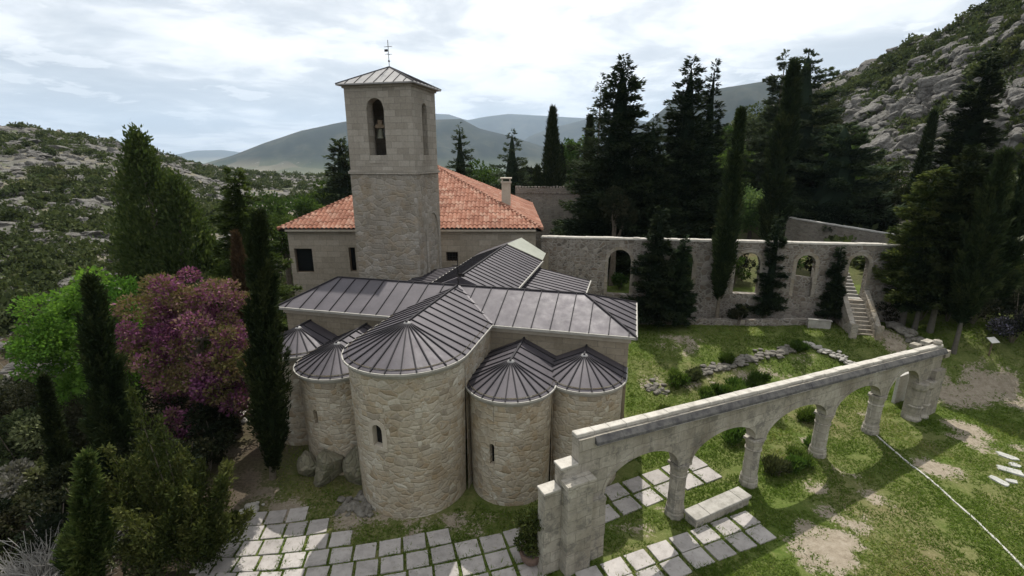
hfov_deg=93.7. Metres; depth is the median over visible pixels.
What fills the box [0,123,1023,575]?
ground
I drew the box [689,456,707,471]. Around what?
paving slab
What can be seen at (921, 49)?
hill shrub
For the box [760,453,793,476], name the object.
bush
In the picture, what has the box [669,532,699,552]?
paving slab
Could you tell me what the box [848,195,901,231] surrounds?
broadleaf tree
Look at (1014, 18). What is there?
hill shrub
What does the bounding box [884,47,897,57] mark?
boulder
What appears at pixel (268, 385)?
cypress tree
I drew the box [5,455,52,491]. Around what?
shrub
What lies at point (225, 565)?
paving slab
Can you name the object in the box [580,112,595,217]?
cypress tree
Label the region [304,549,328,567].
paving slab
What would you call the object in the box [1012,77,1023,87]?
boulder
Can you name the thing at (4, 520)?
shrub
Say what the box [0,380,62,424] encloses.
shrub
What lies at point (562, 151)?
cypress tree
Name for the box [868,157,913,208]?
broadleaf tree
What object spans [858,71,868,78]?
hill shrub
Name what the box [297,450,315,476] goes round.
buttress rock
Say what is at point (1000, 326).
shrub
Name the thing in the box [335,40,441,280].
bell tower
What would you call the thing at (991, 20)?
boulder
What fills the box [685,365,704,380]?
lavender bush
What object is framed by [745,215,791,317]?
conifer tree
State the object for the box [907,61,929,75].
hill shrub
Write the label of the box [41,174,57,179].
hill shrub
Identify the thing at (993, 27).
boulder
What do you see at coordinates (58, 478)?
shrub
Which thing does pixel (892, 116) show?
boulder
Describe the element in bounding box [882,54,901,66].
hill shrub
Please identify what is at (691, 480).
paving slab
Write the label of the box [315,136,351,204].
cedar tree
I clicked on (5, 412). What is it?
shrub
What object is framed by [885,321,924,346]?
rubble kerb
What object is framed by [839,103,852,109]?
boulder
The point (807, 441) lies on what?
lavender bush
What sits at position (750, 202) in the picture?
broadleaf tree
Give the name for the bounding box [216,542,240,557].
paving slab
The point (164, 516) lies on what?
juniper tree
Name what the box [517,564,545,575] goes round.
paving slab
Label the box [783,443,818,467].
lavender bush
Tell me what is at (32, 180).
hill shrub
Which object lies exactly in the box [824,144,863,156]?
broadleaf tree
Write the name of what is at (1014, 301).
shrub
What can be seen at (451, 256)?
window
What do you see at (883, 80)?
hill shrub
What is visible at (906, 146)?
boulder
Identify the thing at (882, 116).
boulder
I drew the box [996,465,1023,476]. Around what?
white stone
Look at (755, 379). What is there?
lavender bush
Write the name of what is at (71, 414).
shrub
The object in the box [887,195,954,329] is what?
pine tree
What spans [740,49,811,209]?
cedar tree
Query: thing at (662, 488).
paving slab
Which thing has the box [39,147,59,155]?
hill shrub
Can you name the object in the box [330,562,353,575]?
paving slab
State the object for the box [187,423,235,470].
shrub
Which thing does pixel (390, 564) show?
paving slab
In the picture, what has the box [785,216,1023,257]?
retaining wall
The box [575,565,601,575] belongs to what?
paving slab
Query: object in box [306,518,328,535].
paving slab
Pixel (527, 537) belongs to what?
potted shrub
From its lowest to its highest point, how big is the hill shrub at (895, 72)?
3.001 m
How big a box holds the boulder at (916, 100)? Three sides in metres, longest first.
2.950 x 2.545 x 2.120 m
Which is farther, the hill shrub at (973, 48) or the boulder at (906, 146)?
the hill shrub at (973, 48)
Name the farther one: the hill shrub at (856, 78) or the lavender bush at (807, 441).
the hill shrub at (856, 78)
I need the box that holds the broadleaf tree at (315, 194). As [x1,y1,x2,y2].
[294,179,334,213]
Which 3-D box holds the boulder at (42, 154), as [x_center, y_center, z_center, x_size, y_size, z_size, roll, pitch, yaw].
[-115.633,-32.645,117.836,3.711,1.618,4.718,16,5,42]
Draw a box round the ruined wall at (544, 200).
[515,186,579,249]
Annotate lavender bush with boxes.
[655,402,669,410]
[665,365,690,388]
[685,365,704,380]
[696,384,714,399]
[710,382,733,395]
[718,351,734,363]
[719,427,745,445]
[723,376,752,390]
[745,369,772,387]
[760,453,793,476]
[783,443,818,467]
[784,452,807,474]
[789,339,811,351]
[794,406,815,423]
[800,431,827,448]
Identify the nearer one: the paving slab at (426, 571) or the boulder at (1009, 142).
the paving slab at (426, 571)
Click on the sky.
(229, 75)
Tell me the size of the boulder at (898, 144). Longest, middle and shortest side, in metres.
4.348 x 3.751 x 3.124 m
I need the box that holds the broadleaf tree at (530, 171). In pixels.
[518,165,542,186]
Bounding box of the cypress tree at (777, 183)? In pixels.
[756,58,803,239]
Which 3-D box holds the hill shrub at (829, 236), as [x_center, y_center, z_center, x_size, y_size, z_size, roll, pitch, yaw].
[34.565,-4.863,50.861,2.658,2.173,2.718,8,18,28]
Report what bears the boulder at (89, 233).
on the terrain at (308, 151)
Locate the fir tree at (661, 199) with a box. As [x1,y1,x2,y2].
[608,113,692,275]
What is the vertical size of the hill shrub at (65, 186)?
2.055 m
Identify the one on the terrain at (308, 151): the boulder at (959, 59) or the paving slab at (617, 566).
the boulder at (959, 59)
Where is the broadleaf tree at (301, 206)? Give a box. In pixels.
[286,193,324,219]
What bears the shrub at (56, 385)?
on the ground at (988, 389)
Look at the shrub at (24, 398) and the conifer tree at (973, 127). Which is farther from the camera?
the conifer tree at (973, 127)
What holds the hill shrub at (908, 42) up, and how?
on the terrain at (308, 151)
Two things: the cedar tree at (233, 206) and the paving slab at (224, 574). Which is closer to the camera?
the paving slab at (224, 574)
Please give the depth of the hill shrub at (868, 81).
115.98 m
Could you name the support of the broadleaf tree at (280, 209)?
on the ground at (988, 389)
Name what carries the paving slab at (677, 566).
on the ground at (988, 389)
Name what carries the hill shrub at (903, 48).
on the terrain at (308, 151)
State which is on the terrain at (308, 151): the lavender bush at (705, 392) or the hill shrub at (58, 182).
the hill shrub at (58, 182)
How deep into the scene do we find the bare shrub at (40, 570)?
16.59 m
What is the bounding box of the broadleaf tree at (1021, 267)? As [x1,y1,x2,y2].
[1007,260,1023,273]
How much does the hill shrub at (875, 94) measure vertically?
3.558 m
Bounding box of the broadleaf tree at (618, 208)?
[597,185,638,285]
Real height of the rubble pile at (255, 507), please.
0.264 m
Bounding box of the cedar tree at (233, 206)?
[183,167,302,386]
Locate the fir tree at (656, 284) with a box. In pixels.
[620,205,687,327]
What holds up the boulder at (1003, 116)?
on the terrain at (308, 151)
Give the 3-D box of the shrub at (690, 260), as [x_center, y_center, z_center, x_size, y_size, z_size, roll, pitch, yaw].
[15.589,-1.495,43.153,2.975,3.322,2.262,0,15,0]
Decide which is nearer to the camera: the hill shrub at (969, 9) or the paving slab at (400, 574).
the paving slab at (400, 574)
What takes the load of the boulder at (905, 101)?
on the terrain at (308, 151)
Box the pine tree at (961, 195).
[901,143,991,333]
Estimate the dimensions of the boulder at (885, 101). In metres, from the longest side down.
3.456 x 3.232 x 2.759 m
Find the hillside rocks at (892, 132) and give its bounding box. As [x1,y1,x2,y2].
[0,6,1023,381]
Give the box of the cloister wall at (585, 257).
[541,235,908,321]
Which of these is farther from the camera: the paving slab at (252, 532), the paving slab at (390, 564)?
the paving slab at (252, 532)
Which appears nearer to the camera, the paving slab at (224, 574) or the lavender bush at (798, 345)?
the paving slab at (224, 574)
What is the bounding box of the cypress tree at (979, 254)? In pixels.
[945,147,1017,354]
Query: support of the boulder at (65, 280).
on the terrain at (308, 151)
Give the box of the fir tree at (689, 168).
[650,54,725,262]
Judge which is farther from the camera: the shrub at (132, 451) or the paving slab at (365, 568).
the shrub at (132, 451)
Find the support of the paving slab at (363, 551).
on the ground at (988, 389)
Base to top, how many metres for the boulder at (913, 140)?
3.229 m
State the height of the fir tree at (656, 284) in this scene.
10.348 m
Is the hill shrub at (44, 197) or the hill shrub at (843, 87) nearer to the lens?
the hill shrub at (44, 197)
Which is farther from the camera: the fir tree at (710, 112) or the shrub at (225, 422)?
the fir tree at (710, 112)
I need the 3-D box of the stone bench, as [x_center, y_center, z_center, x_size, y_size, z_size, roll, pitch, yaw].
[8.962,9.643,20.927,3.370,0.700,0.720,-8,17,-26]
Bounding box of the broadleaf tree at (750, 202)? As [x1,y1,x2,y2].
[737,183,783,239]
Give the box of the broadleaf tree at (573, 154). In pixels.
[559,135,596,183]
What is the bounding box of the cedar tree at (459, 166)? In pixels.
[445,122,477,178]
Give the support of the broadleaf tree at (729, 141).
on the terrain at (308, 151)
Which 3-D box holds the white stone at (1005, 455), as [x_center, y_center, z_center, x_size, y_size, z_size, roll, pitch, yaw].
[25.635,8.717,24.845,0.479,0.139,0.995,-12,19,-37]
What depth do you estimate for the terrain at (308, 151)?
2783.56 m
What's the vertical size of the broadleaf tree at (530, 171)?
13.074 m
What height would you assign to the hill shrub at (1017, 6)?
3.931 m
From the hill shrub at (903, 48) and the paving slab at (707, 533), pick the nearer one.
the paving slab at (707, 533)
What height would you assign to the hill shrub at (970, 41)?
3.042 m
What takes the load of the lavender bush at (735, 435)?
on the ground at (988, 389)
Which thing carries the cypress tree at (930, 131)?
on the ground at (988, 389)
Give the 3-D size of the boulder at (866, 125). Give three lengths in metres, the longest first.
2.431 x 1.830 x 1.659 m
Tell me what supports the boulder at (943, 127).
on the terrain at (308, 151)
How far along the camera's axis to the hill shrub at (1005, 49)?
72.72 m
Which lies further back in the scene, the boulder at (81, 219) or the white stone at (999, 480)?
the boulder at (81, 219)
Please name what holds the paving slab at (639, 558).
on the ground at (988, 389)
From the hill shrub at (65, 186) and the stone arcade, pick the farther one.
the hill shrub at (65, 186)
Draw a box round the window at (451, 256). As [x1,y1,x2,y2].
[446,252,457,260]
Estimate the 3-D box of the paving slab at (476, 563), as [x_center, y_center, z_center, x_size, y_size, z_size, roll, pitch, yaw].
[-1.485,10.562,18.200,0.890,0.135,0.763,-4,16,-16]
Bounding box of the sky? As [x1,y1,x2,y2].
[0,0,985,154]
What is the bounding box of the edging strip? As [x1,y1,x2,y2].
[876,435,1022,567]
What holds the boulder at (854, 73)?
on the terrain at (308, 151)
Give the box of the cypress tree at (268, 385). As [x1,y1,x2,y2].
[236,207,293,480]
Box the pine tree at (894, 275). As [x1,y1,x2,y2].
[872,164,954,325]
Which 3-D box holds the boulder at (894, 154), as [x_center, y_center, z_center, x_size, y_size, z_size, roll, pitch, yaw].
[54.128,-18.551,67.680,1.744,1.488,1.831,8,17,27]
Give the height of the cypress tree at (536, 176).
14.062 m
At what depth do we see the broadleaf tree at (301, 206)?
68.06 m
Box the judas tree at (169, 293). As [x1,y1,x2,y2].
[109,266,250,413]
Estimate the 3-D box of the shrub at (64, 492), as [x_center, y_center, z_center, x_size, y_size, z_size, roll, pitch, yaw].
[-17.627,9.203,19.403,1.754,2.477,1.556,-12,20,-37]
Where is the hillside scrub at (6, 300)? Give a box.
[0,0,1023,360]
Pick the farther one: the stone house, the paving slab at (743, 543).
the stone house
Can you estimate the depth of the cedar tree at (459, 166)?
70.88 m
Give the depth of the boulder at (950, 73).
83.25 m
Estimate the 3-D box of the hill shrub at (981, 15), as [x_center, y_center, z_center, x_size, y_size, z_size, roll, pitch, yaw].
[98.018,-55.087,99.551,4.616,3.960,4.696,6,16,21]
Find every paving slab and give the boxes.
[189,559,216,572]
[195,573,215,575]
[211,558,238,572]
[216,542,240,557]
[216,572,236,575]
[232,556,259,572]
[235,541,262,556]
[237,571,258,575]
[239,525,264,540]
[243,511,266,525]
[256,555,282,570]
[258,539,282,555]
[260,524,285,539]
[260,571,281,575]
[264,510,286,524]
[280,552,305,569]
[282,536,305,553]
[283,521,307,537]
[283,568,304,575]
[286,506,308,522]
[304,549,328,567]
[305,533,328,550]
[305,566,329,575]
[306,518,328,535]
[328,530,351,547]
[329,546,352,564]
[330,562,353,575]
[353,542,376,561]
[355,559,377,575]
[379,538,400,556]
[381,554,402,573]
[384,572,405,575]
[403,533,425,551]
[406,550,428,569]
[409,566,432,575]
[427,528,450,546]
[431,544,454,563]
[434,562,458,575]
[454,539,480,558]
[460,555,485,575]
[479,533,505,552]
[485,549,512,570]
[492,567,516,575]
[503,527,520,546]
[509,547,522,563]
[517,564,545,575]
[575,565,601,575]
[600,557,631,575]
[604,483,629,500]
[605,504,619,522]
[612,496,641,515]
[623,476,650,492]
[624,549,654,570]
[634,488,663,506]
[635,565,662,575]
[642,469,669,485]
[647,540,677,561]
[655,482,668,498]
[659,556,691,575]
[661,465,688,474]
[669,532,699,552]
[682,547,714,569]
[685,473,703,490]
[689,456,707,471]
[690,524,719,544]
[693,467,721,483]
[704,539,736,560]
[710,517,740,536]
[724,532,756,551]
[730,511,760,528]
[745,524,775,544]
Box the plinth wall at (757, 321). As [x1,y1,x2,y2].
[638,317,823,325]
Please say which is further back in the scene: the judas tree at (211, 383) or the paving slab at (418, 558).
the judas tree at (211, 383)
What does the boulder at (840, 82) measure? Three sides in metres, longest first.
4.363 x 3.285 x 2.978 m
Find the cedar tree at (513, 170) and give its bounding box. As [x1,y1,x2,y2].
[489,128,533,194]
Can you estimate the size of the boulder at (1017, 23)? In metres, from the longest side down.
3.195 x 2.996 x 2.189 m
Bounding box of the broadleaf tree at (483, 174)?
[465,158,502,186]
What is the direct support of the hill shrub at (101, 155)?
on the terrain at (308, 151)
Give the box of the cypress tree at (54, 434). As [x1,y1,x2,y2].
[33,372,77,487]
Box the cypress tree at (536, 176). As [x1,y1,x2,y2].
[531,164,541,187]
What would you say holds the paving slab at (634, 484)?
on the ground at (988, 389)
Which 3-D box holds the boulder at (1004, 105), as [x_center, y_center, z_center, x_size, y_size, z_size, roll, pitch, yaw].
[63.447,-22.370,61.007,2.775,1.901,2.602,-13,36,-18]
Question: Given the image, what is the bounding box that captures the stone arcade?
[537,339,950,575]
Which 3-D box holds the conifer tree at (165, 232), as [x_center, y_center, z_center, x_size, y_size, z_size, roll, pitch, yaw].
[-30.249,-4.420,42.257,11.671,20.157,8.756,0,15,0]
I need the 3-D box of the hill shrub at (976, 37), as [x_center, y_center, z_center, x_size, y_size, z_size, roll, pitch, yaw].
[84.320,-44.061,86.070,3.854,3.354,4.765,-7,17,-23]
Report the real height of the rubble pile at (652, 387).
0.443 m
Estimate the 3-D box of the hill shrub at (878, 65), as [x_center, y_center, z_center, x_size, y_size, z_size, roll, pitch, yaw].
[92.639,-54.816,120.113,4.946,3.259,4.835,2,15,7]
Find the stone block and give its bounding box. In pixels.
[807,318,832,328]
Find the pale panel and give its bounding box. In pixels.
[891,372,908,403]
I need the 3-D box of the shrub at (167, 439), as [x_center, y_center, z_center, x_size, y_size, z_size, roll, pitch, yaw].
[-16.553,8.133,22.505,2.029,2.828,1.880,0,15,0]
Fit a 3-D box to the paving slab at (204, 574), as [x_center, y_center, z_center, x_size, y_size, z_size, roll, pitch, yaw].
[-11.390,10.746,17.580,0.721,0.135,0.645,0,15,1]
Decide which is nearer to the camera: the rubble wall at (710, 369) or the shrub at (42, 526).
the shrub at (42, 526)
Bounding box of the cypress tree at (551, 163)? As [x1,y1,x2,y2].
[540,103,563,187]
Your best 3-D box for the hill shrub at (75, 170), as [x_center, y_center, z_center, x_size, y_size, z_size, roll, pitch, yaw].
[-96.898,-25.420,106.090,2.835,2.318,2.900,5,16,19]
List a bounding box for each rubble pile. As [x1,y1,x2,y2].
[239,501,264,513]
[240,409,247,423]
[334,490,374,517]
[644,378,669,394]
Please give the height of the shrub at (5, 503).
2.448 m
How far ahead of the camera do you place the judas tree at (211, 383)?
24.91 m
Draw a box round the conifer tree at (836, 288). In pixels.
[814,245,848,320]
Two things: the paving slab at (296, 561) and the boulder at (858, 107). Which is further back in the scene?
the boulder at (858, 107)
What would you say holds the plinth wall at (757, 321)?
on the ground at (988, 389)
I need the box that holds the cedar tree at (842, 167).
[759,119,917,231]
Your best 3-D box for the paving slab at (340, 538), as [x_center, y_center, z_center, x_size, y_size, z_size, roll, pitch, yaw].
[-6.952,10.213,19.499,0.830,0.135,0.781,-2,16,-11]
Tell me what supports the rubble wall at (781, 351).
on the ground at (988, 389)
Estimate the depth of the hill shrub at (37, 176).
94.09 m
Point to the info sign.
(992, 340)
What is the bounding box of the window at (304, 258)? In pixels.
[295,249,313,271]
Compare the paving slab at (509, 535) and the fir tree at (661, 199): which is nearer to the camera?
the paving slab at (509, 535)
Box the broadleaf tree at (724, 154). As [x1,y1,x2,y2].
[713,145,755,189]
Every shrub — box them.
[0,185,23,196]
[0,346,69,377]
[0,376,23,414]
[0,376,35,428]
[0,377,63,421]
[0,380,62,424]
[0,400,17,434]
[0,405,45,471]
[0,407,36,464]
[0,457,39,511]
[0,481,41,522]
[0,496,41,554]
[0,497,25,546]
[0,514,120,575]
[0,524,22,573]
[1,430,42,472]
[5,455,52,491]
[6,180,33,187]
[6,504,127,575]
[8,419,85,460]
[9,344,51,371]
[11,144,25,149]
[13,490,72,567]
[17,363,81,410]
[21,165,44,175]
[24,182,44,190]
[26,177,47,183]
[27,173,46,179]
[29,192,51,199]
[34,130,46,136]
[34,461,73,500]
[37,395,86,450]
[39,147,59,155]
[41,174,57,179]
[42,179,71,190]
[44,171,67,175]
[44,490,70,518]
[45,471,117,519]
[47,164,71,173]
[51,174,78,182]
[53,184,73,193]
[55,531,122,559]
[56,479,104,497]
[59,181,83,187]
[61,394,87,441]
[66,436,90,479]
[67,168,81,174]
[79,168,101,176]
[81,147,100,155]
[82,173,102,179]
[84,175,102,182]
[93,151,107,158]
[97,433,157,500]
[101,531,166,575]
[105,180,115,185]
[127,376,169,431]
[135,394,193,436]
[139,437,216,481]
[148,377,221,409]
[151,433,179,452]
[160,405,195,442]
[181,402,243,444]
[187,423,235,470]
[207,174,217,179]
[207,403,241,423]
[253,183,265,189]
[513,500,543,566]
[610,272,629,288]
[678,257,692,280]
[726,303,748,324]
[733,256,751,286]
[737,253,755,280]
[796,256,807,269]
[801,255,812,276]
[824,234,844,241]
[837,84,851,94]
[849,75,864,82]
[856,76,873,86]
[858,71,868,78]
[859,78,876,87]
[861,90,884,98]
[869,64,882,69]
[869,82,886,91]
[875,301,901,321]
[879,76,891,83]
[880,62,895,73]
[880,81,893,91]
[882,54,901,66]
[884,56,902,65]
[886,72,901,87]
[888,69,902,76]
[894,50,912,59]
[897,45,915,54]
[900,39,914,46]
[902,47,915,53]
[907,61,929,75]
[916,306,950,320]
[917,40,939,53]
[917,64,939,74]
[918,39,934,47]
[939,35,956,46]
[948,292,1013,323]
[956,58,980,68]
[961,20,982,31]
[961,24,991,36]
[961,59,986,79]
[962,44,986,61]
[964,4,982,17]
[964,21,982,29]
[965,31,988,42]
[966,38,980,46]
[968,1,988,18]
[969,41,982,50]
[970,13,991,21]
[985,46,1023,68]
[985,309,1023,342]
[991,0,1017,12]
[997,6,1009,15]
[998,286,1023,317]
[999,8,1023,30]
[1000,33,1023,51]
[1002,48,1020,65]
[1007,1,1023,15]
[1012,27,1023,36]
[1013,56,1023,71]
[1014,24,1023,32]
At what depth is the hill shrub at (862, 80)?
117.85 m
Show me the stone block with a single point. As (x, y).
(818, 323)
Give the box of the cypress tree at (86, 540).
[49,447,122,575]
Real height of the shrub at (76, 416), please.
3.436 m
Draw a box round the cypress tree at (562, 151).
[559,142,566,187]
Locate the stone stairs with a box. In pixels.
[834,273,884,339]
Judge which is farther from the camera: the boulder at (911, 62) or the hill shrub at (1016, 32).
the boulder at (911, 62)
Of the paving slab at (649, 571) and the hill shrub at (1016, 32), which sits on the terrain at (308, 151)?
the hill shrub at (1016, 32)
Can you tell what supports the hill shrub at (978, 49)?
on the terrain at (308, 151)
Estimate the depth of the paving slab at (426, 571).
17.87 m
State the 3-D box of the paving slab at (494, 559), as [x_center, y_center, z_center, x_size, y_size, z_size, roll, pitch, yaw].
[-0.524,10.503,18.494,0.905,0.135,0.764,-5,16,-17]
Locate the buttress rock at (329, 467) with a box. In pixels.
[313,448,343,486]
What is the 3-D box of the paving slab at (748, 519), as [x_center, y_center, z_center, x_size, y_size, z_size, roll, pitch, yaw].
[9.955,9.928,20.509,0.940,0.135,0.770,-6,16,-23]
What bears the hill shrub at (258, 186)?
on the terrain at (308, 151)
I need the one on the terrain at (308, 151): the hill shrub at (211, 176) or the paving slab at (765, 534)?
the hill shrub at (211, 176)
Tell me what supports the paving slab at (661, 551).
on the ground at (988, 389)
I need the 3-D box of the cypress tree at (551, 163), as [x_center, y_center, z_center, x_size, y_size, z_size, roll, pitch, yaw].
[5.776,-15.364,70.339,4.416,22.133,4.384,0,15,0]
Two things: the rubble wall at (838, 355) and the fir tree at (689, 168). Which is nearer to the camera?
the rubble wall at (838, 355)
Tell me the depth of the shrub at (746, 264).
42.89 m
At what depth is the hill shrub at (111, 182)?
93.69 m
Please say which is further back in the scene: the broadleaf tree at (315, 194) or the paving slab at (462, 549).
the broadleaf tree at (315, 194)
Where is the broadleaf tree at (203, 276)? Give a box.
[185,270,229,321]
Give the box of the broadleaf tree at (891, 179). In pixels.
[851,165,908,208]
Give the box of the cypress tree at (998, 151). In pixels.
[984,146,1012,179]
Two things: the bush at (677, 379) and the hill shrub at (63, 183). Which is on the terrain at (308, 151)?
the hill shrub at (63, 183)
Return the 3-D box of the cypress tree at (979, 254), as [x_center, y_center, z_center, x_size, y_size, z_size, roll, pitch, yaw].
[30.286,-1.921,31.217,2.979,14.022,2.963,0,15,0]
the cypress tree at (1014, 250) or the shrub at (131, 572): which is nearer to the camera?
the shrub at (131, 572)
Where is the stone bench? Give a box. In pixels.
[684,486,751,528]
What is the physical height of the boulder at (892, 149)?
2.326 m
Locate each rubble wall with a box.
[700,362,736,375]
[729,349,763,365]
[757,344,796,358]
[804,341,855,364]
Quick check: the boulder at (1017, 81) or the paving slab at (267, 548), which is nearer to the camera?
the paving slab at (267, 548)
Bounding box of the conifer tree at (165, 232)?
[100,117,227,337]
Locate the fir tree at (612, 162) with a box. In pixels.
[540,53,687,268]
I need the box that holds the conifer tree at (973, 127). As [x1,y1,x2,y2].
[890,41,1017,235]
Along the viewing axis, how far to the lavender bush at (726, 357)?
33.66 m
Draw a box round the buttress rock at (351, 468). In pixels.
[342,445,361,484]
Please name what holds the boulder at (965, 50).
on the terrain at (308, 151)
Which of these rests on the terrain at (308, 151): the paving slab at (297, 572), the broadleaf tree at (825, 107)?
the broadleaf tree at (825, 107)
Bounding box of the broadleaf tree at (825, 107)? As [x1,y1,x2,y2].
[811,99,852,147]
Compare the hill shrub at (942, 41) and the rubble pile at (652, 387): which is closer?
the rubble pile at (652, 387)
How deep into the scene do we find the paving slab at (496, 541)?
19.26 m
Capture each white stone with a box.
[988,475,1009,486]
[995,451,1019,460]
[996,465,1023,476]
[1005,478,1017,483]
[1008,462,1020,467]
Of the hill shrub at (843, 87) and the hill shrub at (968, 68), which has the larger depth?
the hill shrub at (843, 87)
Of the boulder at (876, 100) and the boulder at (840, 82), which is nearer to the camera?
the boulder at (876, 100)
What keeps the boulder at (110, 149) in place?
on the terrain at (308, 151)
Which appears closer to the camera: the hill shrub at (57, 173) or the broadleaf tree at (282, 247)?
the broadleaf tree at (282, 247)
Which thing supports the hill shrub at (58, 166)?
on the terrain at (308, 151)
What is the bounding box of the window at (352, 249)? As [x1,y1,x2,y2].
[349,247,356,270]
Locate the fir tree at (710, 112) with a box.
[692,59,741,238]
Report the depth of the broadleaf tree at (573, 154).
77.87 m
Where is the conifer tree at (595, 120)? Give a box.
[564,72,607,213]
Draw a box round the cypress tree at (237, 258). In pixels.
[229,229,254,328]
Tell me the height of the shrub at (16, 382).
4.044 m
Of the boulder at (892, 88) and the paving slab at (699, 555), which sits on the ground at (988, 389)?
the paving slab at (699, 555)
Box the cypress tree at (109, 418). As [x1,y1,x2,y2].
[70,271,152,490]
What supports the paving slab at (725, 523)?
on the ground at (988, 389)
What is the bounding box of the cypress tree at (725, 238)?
[708,105,749,317]
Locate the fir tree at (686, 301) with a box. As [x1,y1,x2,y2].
[659,235,698,326]
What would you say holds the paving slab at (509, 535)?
on the ground at (988, 389)
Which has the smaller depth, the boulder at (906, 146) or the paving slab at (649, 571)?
the paving slab at (649, 571)
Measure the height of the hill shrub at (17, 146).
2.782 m
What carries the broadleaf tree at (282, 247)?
on the ground at (988, 389)
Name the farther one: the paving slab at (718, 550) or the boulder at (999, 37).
the boulder at (999, 37)
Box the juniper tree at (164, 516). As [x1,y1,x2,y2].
[96,384,255,575]
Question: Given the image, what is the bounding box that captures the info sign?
[987,337,999,355]
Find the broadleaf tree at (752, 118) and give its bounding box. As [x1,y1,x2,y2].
[721,101,772,154]
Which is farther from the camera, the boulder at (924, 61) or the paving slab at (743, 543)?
the boulder at (924, 61)
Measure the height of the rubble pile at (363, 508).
0.324 m
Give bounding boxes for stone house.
[276,165,543,294]
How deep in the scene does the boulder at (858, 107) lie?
103.50 m
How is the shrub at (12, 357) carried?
on the ground at (988, 389)
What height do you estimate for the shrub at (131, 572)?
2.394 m
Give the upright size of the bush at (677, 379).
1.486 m
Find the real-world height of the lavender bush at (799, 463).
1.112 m
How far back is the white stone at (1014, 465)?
24.03 m
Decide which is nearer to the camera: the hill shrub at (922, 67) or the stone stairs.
the stone stairs
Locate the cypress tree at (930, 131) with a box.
[901,108,940,220]
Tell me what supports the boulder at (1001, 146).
on the terrain at (308, 151)
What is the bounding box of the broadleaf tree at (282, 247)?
[267,212,295,296]
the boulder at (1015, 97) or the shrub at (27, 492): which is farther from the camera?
the boulder at (1015, 97)
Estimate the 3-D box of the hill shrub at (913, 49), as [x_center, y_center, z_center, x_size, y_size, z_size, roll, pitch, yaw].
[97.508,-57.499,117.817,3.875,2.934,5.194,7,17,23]
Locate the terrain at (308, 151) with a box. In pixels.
[0,11,1023,339]
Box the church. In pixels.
[277,238,637,518]
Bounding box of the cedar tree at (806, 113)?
[727,48,856,195]
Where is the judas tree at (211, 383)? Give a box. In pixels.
[187,324,251,438]
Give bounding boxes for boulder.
[9,140,27,143]
[15,191,52,195]
[18,137,42,144]
[27,237,48,244]
[28,151,52,157]
[45,145,72,150]
[54,157,65,161]
[58,278,77,282]
[76,217,88,223]
[77,199,102,209]
[80,231,103,236]
[92,195,105,201]
[107,147,118,151]
[835,79,846,87]
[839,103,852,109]
[839,109,859,121]
[848,71,860,79]
[849,92,871,101]
[849,96,869,105]
[852,106,864,109]
[854,103,883,121]
[858,58,876,68]
[858,123,872,128]
[859,65,868,71]
[859,133,893,153]
[867,81,879,91]
[868,110,889,125]
[870,97,883,103]
[881,98,895,107]
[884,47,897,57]
[887,84,899,93]
[887,111,899,122]
[887,147,905,151]
[888,103,904,113]
[889,151,904,160]
[892,75,901,83]
[892,141,903,148]
[892,142,912,152]
[893,134,909,142]
[897,98,911,105]
[898,76,911,89]
[899,104,929,117]
[900,150,908,155]
[902,134,921,148]
[903,109,922,118]
[907,55,926,67]
[907,97,922,104]
[910,58,936,72]
[911,72,923,81]
[913,86,932,99]
[915,118,957,137]
[916,74,948,91]
[921,102,933,108]
[922,95,930,102]
[931,91,948,105]
[932,46,944,55]
[933,76,965,93]
[938,53,949,62]
[941,70,954,76]
[942,45,952,53]
[945,41,957,46]
[950,43,972,59]
[951,47,991,68]
[953,69,963,75]
[953,90,962,96]
[954,46,975,58]
[976,35,994,50]
[986,24,999,35]
[987,16,1002,23]
[987,145,1002,151]
[988,137,1022,154]
[990,104,1013,120]
[997,31,1006,43]
[999,103,1016,113]
[1000,25,1023,42]
[1000,120,1012,127]
[1004,88,1023,106]
[1007,127,1023,143]
[1010,20,1022,27]
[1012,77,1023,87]
[1020,40,1023,50]
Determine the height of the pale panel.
2.200 m
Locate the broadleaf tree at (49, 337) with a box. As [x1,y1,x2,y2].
[2,265,180,411]
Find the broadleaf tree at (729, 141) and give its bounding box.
[713,126,733,167]
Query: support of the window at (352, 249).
in the stone house
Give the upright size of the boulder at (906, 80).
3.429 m
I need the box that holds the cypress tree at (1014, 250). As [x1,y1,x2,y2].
[981,159,1023,318]
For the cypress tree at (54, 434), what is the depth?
21.26 m
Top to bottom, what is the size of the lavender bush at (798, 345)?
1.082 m
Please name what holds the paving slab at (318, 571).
on the ground at (988, 389)
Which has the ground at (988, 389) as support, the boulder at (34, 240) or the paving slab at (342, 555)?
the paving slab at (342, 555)
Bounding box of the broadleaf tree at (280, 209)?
[243,191,295,222]
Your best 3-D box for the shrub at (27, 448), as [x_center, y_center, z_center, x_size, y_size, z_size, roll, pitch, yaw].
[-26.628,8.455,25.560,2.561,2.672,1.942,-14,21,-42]
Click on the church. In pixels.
(507, 362)
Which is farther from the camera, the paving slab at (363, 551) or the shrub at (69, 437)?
the shrub at (69, 437)

